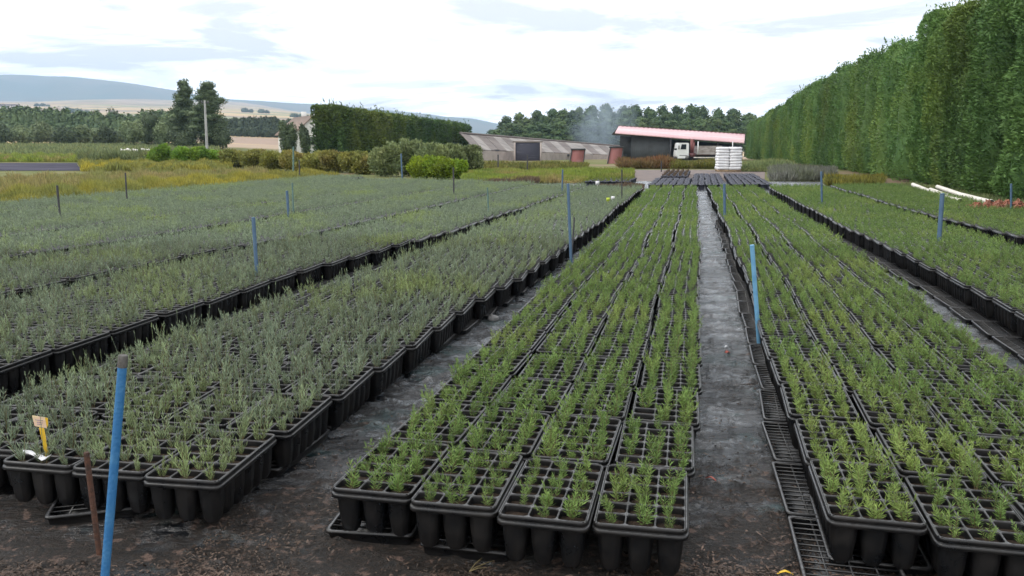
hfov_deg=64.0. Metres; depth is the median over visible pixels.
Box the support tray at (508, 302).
[494,292,516,306]
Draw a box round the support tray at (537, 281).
[532,276,541,286]
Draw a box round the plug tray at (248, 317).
[203,300,271,332]
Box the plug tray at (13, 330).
[0,309,17,335]
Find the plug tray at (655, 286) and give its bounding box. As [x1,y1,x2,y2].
[622,274,660,312]
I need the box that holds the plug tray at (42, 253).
[16,240,65,262]
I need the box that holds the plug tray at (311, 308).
[289,286,350,318]
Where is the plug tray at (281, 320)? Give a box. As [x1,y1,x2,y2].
[249,300,316,332]
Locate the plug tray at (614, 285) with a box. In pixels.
[583,269,622,300]
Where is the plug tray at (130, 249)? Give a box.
[108,237,152,256]
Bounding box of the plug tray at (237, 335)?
[186,312,277,357]
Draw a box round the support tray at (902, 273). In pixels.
[888,269,919,279]
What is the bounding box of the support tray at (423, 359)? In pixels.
[401,350,430,373]
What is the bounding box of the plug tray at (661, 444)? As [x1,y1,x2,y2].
[614,410,694,485]
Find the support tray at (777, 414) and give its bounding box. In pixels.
[758,389,786,421]
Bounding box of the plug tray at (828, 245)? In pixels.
[818,239,849,250]
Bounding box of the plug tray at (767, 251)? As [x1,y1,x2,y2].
[763,243,793,262]
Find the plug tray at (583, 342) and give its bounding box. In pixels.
[535,322,596,360]
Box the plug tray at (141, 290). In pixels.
[103,269,162,299]
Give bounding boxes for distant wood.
[0,104,174,132]
[220,116,290,137]
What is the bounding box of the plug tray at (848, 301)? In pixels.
[838,290,888,316]
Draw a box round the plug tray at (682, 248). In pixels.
[674,240,701,255]
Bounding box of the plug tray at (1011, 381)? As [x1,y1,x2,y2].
[961,360,1023,401]
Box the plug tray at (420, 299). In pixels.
[389,276,442,310]
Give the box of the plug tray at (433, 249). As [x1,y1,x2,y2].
[413,236,448,257]
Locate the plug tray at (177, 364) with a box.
[137,332,233,383]
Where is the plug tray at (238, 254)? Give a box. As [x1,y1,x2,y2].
[218,246,259,262]
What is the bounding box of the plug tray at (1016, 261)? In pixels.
[1006,254,1023,268]
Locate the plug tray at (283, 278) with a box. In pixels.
[246,258,296,297]
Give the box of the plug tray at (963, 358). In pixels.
[932,337,1016,374]
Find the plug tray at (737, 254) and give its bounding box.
[734,244,763,272]
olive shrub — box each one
[217,148,246,168]
[238,147,265,168]
[258,150,284,169]
[277,149,304,170]
[298,149,331,171]
[317,149,344,172]
[337,150,367,172]
[351,153,374,174]
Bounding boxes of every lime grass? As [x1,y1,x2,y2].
[459,166,589,182]
[582,166,635,178]
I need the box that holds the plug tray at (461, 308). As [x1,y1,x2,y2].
[428,274,475,333]
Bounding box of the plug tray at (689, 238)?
[674,231,699,243]
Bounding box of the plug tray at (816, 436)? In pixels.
[794,410,888,496]
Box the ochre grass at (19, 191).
[0,169,298,201]
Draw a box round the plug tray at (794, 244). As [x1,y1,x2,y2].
[789,238,819,253]
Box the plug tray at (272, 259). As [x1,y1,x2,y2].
[251,245,289,270]
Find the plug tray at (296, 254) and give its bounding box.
[283,244,318,262]
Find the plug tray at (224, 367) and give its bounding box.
[180,334,268,389]
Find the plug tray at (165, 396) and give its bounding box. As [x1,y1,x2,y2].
[101,363,215,424]
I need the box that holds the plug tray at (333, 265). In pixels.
[307,242,347,279]
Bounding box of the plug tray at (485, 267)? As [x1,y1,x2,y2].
[461,245,497,275]
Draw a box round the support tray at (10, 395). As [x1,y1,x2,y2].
[1,380,53,400]
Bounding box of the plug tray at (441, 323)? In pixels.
[400,288,455,351]
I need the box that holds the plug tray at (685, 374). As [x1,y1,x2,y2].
[640,347,701,395]
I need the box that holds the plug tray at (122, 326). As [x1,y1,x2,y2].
[74,291,158,354]
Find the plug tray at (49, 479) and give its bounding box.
[0,387,143,505]
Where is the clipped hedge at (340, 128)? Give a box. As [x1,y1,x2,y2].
[308,98,471,152]
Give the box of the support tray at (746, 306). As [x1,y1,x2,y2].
[737,301,753,316]
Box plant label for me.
[32,415,48,456]
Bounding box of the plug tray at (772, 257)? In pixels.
[768,246,799,264]
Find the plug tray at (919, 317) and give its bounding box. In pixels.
[896,303,956,328]
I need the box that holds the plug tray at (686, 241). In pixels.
[673,237,698,252]
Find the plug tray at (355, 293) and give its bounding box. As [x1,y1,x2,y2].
[326,269,379,304]
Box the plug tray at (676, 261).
[669,251,700,267]
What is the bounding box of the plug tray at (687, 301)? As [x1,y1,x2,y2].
[657,286,698,311]
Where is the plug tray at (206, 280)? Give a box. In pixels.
[178,263,232,288]
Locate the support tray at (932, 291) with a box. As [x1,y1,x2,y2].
[920,286,951,298]
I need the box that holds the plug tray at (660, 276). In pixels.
[627,266,664,300]
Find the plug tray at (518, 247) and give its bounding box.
[504,237,533,254]
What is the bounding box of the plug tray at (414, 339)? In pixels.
[368,306,433,371]
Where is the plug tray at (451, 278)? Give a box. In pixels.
[442,260,483,286]
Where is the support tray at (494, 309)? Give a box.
[473,303,498,319]
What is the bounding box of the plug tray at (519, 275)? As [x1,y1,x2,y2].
[491,254,527,296]
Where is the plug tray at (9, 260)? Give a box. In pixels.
[0,242,29,266]
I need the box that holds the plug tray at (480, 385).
[433,353,514,408]
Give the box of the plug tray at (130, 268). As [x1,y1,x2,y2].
[108,259,162,279]
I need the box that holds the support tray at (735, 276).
[730,273,744,281]
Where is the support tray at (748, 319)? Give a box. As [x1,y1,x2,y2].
[741,313,755,327]
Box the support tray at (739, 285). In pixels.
[732,281,746,290]
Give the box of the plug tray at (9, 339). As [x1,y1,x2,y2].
[0,309,60,348]
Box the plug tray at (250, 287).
[214,266,270,308]
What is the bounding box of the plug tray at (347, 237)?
[330,227,360,244]
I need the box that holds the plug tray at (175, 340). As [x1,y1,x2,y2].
[145,305,229,352]
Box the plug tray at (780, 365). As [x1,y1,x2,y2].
[770,347,838,411]
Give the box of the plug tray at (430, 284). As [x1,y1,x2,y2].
[417,272,459,296]
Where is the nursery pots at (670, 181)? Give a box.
[648,178,692,189]
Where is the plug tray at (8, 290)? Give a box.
[0,279,20,300]
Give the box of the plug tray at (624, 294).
[613,279,656,306]
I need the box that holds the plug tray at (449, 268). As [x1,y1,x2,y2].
[430,246,469,275]
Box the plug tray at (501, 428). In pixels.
[458,389,550,462]
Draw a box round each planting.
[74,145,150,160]
[475,175,539,183]
[483,159,589,169]
[600,181,644,190]
[614,154,675,168]
[669,157,715,168]
[740,158,797,171]
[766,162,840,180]
[823,172,886,185]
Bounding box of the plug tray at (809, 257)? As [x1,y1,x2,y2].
[800,245,836,264]
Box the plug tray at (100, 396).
[61,348,171,419]
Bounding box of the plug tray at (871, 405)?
[851,377,943,442]
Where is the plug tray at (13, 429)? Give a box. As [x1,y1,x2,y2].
[0,371,98,486]
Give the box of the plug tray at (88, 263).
[64,247,109,269]
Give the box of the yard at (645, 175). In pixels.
[634,170,764,180]
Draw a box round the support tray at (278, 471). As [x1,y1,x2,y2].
[268,429,329,477]
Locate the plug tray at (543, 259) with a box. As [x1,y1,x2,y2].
[517,238,550,277]
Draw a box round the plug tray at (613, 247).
[588,238,617,254]
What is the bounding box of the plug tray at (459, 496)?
[410,433,523,551]
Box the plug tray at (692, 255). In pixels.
[672,243,701,262]
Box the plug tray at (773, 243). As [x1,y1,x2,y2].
[760,237,789,257]
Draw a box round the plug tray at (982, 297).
[970,273,1023,317]
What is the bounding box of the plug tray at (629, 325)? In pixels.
[600,304,651,341]
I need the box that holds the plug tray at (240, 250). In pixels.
[216,240,260,256]
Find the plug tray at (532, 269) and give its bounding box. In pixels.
[505,246,539,286]
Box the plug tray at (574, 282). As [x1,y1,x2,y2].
[544,271,584,292]
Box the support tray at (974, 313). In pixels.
[949,307,996,324]
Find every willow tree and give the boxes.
[0,122,12,142]
[8,124,34,143]
[29,120,53,143]
[50,126,78,143]
[69,124,92,143]
[89,128,99,142]
[96,124,118,143]
[116,130,128,143]
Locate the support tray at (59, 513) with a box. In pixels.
[44,495,137,524]
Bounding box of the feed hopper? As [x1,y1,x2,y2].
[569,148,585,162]
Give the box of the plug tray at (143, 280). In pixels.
[108,263,166,288]
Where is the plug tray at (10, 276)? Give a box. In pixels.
[0,259,29,287]
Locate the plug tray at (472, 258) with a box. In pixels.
[450,244,483,266]
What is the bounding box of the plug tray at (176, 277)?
[144,262,201,288]
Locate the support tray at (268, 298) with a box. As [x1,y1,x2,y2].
[237,297,283,308]
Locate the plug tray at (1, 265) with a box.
[0,261,11,271]
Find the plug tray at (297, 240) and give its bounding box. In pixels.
[275,234,310,249]
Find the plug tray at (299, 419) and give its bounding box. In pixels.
[226,356,332,467]
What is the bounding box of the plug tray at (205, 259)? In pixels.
[188,247,231,263]
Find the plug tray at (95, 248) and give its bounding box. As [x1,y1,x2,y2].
[84,238,126,255]
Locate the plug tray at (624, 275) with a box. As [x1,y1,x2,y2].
[593,265,629,291]
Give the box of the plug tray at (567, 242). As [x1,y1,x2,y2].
[548,230,574,257]
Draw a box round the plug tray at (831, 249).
[824,243,857,257]
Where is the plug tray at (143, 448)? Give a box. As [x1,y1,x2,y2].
[72,400,207,512]
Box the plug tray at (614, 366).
[577,341,641,414]
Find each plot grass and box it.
[0,151,82,161]
[77,157,233,171]
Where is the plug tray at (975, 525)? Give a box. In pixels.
[903,448,1023,575]
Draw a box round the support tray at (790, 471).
[771,461,818,517]
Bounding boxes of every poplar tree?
[165,78,197,141]
[183,80,233,145]
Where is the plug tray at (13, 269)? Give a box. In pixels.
[0,257,35,278]
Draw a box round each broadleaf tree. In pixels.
[106,108,119,117]
[119,119,144,144]
[136,109,159,144]
[150,113,179,144]
[166,128,197,145]
[212,124,230,149]
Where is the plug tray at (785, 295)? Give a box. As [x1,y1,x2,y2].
[751,283,795,314]
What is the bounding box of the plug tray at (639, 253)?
[614,244,642,258]
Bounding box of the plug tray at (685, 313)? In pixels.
[656,293,701,325]
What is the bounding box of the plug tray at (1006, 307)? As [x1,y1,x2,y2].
[992,284,1023,331]
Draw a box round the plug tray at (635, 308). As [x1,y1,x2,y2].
[606,293,653,322]
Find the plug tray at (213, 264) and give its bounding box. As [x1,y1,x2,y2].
[181,252,231,269]
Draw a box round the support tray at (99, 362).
[47,357,116,379]
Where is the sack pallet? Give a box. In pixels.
[714,147,742,171]
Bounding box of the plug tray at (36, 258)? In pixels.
[2,242,51,269]
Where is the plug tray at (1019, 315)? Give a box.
[1014,299,1023,338]
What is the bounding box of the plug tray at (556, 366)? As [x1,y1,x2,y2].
[519,342,585,384]
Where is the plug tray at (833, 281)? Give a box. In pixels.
[821,270,866,290]
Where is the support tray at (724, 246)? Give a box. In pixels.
[722,244,728,250]
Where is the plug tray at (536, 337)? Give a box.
[483,319,545,360]
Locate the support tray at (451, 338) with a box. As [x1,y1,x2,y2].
[431,331,456,352]
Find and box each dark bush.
[278,120,298,152]
[298,122,310,153]
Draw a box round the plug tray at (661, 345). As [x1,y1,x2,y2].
[647,325,702,366]
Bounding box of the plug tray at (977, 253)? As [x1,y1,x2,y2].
[961,246,999,260]
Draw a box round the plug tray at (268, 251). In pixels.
[251,240,291,262]
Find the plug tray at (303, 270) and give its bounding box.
[275,247,322,287]
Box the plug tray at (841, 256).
[833,250,870,263]
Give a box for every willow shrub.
[367,140,403,176]
[396,137,421,175]
[414,142,449,158]
[444,142,467,159]
[462,144,483,169]
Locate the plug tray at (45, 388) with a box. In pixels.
[2,349,114,408]
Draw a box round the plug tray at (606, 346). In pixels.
[592,325,648,383]
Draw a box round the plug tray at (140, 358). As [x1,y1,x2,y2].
[83,323,179,378]
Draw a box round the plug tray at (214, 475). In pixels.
[144,386,276,522]
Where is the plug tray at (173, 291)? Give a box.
[145,276,203,300]
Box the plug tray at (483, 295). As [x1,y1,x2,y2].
[449,268,495,318]
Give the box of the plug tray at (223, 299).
[180,263,239,320]
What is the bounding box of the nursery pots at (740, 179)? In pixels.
[723,173,771,189]
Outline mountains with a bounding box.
[0,75,498,133]
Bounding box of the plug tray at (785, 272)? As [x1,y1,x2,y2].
[777,262,813,284]
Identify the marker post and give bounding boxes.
[100,354,127,575]
[251,217,257,275]
[286,191,289,216]
[291,183,293,212]
[567,184,572,262]
[723,184,725,217]
[750,244,760,343]
[820,171,822,202]
[937,193,944,242]
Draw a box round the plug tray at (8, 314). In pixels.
[0,292,28,321]
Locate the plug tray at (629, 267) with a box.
[603,258,635,279]
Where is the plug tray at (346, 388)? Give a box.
[285,341,373,426]
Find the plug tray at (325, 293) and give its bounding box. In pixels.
[283,277,341,302]
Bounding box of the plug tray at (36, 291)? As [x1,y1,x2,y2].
[19,267,85,300]
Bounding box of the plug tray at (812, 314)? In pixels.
[801,297,855,327]
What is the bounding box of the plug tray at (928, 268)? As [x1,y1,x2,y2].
[918,255,962,285]
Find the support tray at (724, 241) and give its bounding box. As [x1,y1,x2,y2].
[721,239,728,245]
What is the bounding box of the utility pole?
[201,100,208,148]
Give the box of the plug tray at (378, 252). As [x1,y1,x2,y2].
[355,237,391,264]
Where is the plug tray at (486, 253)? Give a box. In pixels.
[466,241,499,259]
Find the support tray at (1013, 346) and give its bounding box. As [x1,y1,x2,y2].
[992,336,1023,358]
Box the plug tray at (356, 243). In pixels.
[331,232,365,249]
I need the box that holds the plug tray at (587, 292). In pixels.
[571,278,615,307]
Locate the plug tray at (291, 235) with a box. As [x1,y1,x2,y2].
[276,224,309,243]
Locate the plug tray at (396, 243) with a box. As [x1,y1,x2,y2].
[376,230,410,258]
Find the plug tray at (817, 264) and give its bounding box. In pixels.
[808,255,843,275]
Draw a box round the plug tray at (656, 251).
[640,246,671,259]
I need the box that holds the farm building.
[45,107,64,110]
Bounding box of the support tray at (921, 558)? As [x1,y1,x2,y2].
[809,495,932,575]
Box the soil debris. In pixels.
[0,355,967,575]
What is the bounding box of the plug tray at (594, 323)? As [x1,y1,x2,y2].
[550,309,604,349]
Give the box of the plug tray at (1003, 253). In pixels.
[991,245,1023,260]
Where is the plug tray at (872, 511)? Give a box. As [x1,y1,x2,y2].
[808,442,927,569]
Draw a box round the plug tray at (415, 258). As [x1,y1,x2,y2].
[394,241,430,263]
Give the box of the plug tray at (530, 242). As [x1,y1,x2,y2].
[515,229,541,248]
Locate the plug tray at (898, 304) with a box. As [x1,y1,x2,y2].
[881,288,938,315]
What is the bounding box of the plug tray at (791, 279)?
[784,266,825,294]
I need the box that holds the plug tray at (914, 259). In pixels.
[906,246,945,276]
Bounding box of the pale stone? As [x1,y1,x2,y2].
[488,314,498,320]
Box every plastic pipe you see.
[911,183,961,201]
[935,185,994,201]
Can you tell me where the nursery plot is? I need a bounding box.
[0,163,79,170]
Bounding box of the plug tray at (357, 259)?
[332,238,370,271]
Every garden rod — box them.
[56,185,60,214]
[124,173,127,201]
[292,147,293,169]
[400,153,402,178]
[452,167,454,194]
[487,187,488,211]
[572,217,574,256]
[621,169,622,200]
[1010,184,1011,207]
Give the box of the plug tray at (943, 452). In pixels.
[874,408,986,482]
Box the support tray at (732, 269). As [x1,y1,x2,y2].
[729,266,737,272]
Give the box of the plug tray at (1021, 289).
[1007,280,1023,294]
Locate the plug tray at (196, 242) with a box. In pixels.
[171,232,210,249]
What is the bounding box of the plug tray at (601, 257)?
[577,247,607,266]
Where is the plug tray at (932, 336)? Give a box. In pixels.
[910,317,983,350]
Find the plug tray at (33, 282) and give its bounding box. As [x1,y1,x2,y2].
[0,258,67,298]
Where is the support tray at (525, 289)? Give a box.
[520,284,528,295]
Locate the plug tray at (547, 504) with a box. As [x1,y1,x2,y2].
[497,443,604,567]
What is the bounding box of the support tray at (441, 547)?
[420,526,508,562]
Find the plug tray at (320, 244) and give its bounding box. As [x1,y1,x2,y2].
[307,230,338,248]
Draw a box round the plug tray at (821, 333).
[807,314,867,346]
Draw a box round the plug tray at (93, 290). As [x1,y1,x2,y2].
[64,276,126,300]
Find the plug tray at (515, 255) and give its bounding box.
[494,241,521,260]
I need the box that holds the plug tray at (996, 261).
[978,250,1020,268]
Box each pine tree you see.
[491,129,501,134]
[495,115,511,131]
[500,122,514,135]
[507,125,523,136]
[512,112,523,125]
[516,117,535,128]
[519,123,547,137]
[530,110,541,122]
[532,122,555,138]
[535,115,552,127]
[546,108,556,122]
[550,120,574,153]
[551,111,567,135]
[562,110,580,133]
[568,118,590,142]
[575,106,583,115]
[579,108,597,154]
[585,105,598,119]
[585,119,605,143]
[595,109,615,144]
[597,117,616,144]
[600,103,617,126]
[612,117,632,144]
[613,109,633,144]
[615,105,629,117]
[628,116,648,126]
[629,104,643,116]
[630,107,641,121]
[642,106,650,116]
[643,109,664,124]
[647,118,662,127]
[656,104,670,114]
[659,113,680,127]
[663,119,677,139]
[671,105,683,120]
[674,117,699,140]
[678,112,691,121]
[684,103,700,119]
[692,118,714,142]
[694,108,707,119]
[699,105,709,120]
[707,117,722,142]
[709,110,727,128]
[712,107,725,117]
[719,119,739,143]
[725,108,742,119]
[726,113,742,144]
[737,120,750,156]
[738,114,756,156]
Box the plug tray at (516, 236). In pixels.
[502,225,525,241]
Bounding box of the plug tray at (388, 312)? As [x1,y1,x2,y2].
[356,290,413,325]
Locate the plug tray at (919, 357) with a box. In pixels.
[876,334,951,377]
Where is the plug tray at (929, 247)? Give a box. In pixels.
[924,242,957,254]
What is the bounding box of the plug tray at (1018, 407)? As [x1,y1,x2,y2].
[996,389,1023,427]
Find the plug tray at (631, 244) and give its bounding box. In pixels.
[615,238,643,252]
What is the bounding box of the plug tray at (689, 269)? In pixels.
[667,259,700,278]
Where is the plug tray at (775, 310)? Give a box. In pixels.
[758,293,802,320]
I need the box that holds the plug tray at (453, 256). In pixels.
[429,242,464,265]
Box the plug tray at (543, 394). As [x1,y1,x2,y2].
[492,369,571,418]
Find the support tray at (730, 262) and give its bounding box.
[727,259,735,267]
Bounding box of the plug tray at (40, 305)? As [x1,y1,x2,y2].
[11,282,80,314]
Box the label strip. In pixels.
[22,450,49,460]
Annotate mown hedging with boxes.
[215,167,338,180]
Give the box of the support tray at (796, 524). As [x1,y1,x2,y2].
[787,515,905,575]
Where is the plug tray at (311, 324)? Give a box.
[282,300,349,339]
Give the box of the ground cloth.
[0,181,1023,575]
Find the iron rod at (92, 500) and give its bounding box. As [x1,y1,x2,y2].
[83,451,101,555]
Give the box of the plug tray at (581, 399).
[557,370,635,451]
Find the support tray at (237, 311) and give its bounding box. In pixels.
[202,309,251,322]
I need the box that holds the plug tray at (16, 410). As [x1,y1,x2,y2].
[0,388,34,424]
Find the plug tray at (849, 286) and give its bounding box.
[832,278,878,299]
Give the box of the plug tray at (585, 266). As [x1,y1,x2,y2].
[568,253,602,272]
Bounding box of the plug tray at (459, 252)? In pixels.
[444,240,477,258]
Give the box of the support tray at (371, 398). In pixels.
[366,377,397,400]
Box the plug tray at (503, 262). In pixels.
[478,248,512,267]
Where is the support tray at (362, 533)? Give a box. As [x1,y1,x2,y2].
[326,512,417,544]
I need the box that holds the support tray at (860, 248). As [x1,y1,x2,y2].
[850,246,866,253]
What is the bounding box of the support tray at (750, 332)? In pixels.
[745,327,760,345]
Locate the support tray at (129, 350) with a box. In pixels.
[107,338,169,356]
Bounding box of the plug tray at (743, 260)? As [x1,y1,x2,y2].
[737,253,770,280]
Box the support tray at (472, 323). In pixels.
[457,316,481,334]
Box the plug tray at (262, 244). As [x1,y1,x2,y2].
[250,227,284,250]
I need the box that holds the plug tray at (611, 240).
[591,234,619,245]
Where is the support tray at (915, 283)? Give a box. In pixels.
[902,277,937,289]
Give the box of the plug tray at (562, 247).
[539,229,567,263]
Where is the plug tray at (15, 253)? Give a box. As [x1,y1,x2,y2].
[0,239,30,261]
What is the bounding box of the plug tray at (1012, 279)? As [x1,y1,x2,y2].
[985,269,1023,286]
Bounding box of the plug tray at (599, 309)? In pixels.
[562,291,611,329]
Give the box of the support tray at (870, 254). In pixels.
[856,251,877,258]
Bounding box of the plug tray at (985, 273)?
[967,261,1014,277]
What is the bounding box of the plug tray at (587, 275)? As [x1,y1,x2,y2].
[556,260,594,282]
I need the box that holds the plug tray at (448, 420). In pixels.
[390,384,486,449]
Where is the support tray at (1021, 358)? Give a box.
[1017,354,1023,363]
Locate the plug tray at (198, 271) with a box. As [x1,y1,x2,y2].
[183,257,229,278]
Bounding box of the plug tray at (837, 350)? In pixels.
[818,333,891,367]
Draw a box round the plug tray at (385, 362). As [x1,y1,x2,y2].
[331,327,405,396]
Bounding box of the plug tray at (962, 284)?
[949,269,1001,304]
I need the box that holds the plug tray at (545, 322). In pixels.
[504,306,557,340]
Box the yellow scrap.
[777,570,792,574]
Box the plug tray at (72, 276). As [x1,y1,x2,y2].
[49,246,108,287]
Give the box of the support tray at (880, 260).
[868,257,889,264]
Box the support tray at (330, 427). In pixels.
[327,401,364,431]
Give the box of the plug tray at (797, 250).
[794,240,825,256]
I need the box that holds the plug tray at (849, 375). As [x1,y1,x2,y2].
[833,352,909,406]
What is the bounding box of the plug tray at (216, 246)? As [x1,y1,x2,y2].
[200,233,241,255]
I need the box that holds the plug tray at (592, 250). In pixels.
[583,241,612,258]
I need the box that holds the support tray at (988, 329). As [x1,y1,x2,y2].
[971,320,1021,339]
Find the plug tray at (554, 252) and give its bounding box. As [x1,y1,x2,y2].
[533,237,560,270]
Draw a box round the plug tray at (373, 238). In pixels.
[353,227,383,244]
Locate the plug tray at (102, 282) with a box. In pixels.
[66,262,130,289]
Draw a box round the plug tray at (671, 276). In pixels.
[664,270,698,284]
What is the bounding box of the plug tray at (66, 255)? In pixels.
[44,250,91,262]
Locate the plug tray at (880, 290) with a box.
[871,276,923,300]
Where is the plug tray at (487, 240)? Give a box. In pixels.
[468,227,494,245]
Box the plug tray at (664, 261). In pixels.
[636,253,669,274]
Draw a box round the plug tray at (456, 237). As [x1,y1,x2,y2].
[443,231,470,245]
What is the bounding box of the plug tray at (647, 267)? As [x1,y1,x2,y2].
[632,258,665,275]
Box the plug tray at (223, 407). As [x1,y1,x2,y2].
[164,370,273,430]
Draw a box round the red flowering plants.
[966,198,1023,208]
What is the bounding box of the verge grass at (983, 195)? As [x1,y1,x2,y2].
[883,181,1023,202]
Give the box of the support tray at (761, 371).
[754,365,774,389]
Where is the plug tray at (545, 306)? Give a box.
[517,292,568,319]
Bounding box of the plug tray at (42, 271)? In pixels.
[13,254,71,277]
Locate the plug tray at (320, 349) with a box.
[283,320,357,364]
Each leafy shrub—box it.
[144,143,171,161]
[168,145,190,160]
[186,146,209,161]
[208,149,221,160]
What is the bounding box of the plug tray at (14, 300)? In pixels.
[0,282,39,311]
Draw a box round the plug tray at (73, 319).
[31,302,110,331]
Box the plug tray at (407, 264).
[374,252,414,271]
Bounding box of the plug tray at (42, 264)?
[31,248,82,270]
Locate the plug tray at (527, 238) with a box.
[523,228,549,242]
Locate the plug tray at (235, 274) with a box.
[214,251,261,279]
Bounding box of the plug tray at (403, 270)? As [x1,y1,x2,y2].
[384,249,426,282]
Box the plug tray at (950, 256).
[936,245,972,262]
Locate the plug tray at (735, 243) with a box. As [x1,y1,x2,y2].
[730,237,754,260]
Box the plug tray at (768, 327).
[757,312,811,356]
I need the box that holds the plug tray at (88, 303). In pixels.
[49,282,124,314]
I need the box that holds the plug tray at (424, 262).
[408,252,443,271]
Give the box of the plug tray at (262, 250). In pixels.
[249,234,288,255]
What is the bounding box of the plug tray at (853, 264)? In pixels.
[840,256,878,270]
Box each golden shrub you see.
[405,154,435,178]
[421,154,457,179]
[451,157,468,178]
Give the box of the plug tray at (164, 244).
[141,230,185,249]
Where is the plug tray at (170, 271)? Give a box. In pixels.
[150,255,197,278]
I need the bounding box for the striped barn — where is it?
[459,132,619,160]
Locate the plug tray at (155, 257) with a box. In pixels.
[132,244,181,268]
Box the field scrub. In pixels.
[0,103,309,116]
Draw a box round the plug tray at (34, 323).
[0,284,71,329]
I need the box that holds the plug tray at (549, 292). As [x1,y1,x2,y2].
[531,278,576,307]
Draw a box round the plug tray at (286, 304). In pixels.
[246,282,308,317]
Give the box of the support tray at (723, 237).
[719,235,727,239]
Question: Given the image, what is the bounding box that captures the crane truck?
[673,139,732,159]
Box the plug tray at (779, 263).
[772,254,809,268]
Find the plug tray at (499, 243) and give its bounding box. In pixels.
[492,229,516,247]
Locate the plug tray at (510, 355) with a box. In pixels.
[462,334,531,380]
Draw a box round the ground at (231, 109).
[0,99,1014,198]
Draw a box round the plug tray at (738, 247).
[733,240,761,262]
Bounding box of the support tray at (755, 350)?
[749,344,765,368]
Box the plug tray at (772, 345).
[762,328,823,383]
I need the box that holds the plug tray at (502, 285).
[473,266,513,305]
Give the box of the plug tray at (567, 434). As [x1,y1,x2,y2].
[532,399,621,470]
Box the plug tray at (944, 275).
[935,263,982,294]
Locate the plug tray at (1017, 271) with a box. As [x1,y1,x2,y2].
[996,259,1023,277]
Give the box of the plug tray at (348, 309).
[316,287,379,321]
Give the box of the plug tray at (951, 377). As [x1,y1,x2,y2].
[894,351,985,402]
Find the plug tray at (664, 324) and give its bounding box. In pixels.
[650,312,702,341]
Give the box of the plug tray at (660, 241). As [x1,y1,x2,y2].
[646,234,673,247]
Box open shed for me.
[612,126,744,159]
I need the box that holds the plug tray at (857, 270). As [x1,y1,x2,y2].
[850,262,892,279]
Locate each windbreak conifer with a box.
[746,120,754,154]
[746,124,753,158]
[749,123,755,157]
[753,115,761,157]
[753,117,762,158]
[755,118,762,159]
[755,119,761,158]
[756,120,762,159]
[758,111,767,159]
[760,116,767,159]
[763,106,775,143]
[763,115,769,158]
[764,110,773,159]
[766,111,774,158]
[772,102,783,158]
[773,109,781,156]
[774,105,781,158]
[775,96,791,158]
[776,102,783,157]
[780,106,787,158]
[782,100,791,159]
[785,90,800,162]
[786,89,800,163]
[793,84,809,163]
[793,85,806,163]
[797,82,814,163]
[800,78,823,164]
[806,75,825,164]
[810,76,827,164]
[811,73,836,165]
[818,82,834,166]
[826,60,855,166]
[833,60,857,168]
[838,71,854,169]
[841,49,880,170]
[845,45,887,172]
[850,49,884,173]
[867,34,925,177]
[868,45,889,173]
[881,40,919,179]
[884,38,921,181]
[905,0,963,183]
[917,4,957,185]
[928,0,988,187]
[945,0,992,191]
[959,0,1023,197]
[988,0,1023,199]
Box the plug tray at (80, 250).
[58,238,101,255]
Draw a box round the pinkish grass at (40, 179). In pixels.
[0,165,267,192]
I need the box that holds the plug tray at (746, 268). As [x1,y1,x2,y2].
[742,258,776,282]
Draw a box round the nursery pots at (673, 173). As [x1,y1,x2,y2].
[661,167,690,178]
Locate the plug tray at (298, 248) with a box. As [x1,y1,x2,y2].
[281,234,314,255]
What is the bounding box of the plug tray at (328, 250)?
[303,236,342,256]
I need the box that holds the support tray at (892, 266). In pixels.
[877,263,907,272]
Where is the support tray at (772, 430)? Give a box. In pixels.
[761,421,800,462]
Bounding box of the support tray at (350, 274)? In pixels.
[334,270,363,279]
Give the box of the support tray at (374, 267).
[360,263,381,270]
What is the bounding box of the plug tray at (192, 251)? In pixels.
[168,234,211,263]
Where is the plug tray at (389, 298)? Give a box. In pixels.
[352,275,404,306]
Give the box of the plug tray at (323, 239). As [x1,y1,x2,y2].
[304,227,336,244]
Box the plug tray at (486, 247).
[477,236,508,253]
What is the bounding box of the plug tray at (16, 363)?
[0,319,52,396]
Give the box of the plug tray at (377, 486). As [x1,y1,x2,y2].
[332,423,449,536]
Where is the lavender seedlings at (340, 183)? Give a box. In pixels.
[0,172,641,250]
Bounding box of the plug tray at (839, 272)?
[815,263,854,279]
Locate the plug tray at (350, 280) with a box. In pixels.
[321,268,366,291]
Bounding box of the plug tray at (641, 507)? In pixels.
[592,453,688,575]
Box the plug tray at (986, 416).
[925,380,1023,437]
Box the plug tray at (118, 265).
[90,251,147,277]
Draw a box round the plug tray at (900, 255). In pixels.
[894,242,928,268]
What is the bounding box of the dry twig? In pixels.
[469,558,493,571]
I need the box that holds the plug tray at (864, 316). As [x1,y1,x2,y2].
[849,300,910,331]
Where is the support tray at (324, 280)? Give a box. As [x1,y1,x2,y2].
[295,278,336,288]
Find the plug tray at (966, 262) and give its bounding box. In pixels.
[950,252,991,268]
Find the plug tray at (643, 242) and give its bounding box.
[619,234,645,253]
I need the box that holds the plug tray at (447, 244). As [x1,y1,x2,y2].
[430,231,460,250]
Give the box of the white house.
[275,112,315,152]
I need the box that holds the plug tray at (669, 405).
[631,371,699,437]
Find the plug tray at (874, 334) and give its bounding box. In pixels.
[859,313,925,350]
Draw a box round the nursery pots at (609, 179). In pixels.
[585,173,636,185]
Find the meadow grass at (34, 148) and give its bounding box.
[0,141,219,153]
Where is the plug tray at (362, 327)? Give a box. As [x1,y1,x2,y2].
[326,297,386,343]
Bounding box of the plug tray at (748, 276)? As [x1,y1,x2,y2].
[744,263,782,298]
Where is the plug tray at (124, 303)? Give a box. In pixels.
[89,281,159,314]
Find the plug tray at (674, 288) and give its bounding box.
[661,272,698,298]
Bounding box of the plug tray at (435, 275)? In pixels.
[410,256,450,285]

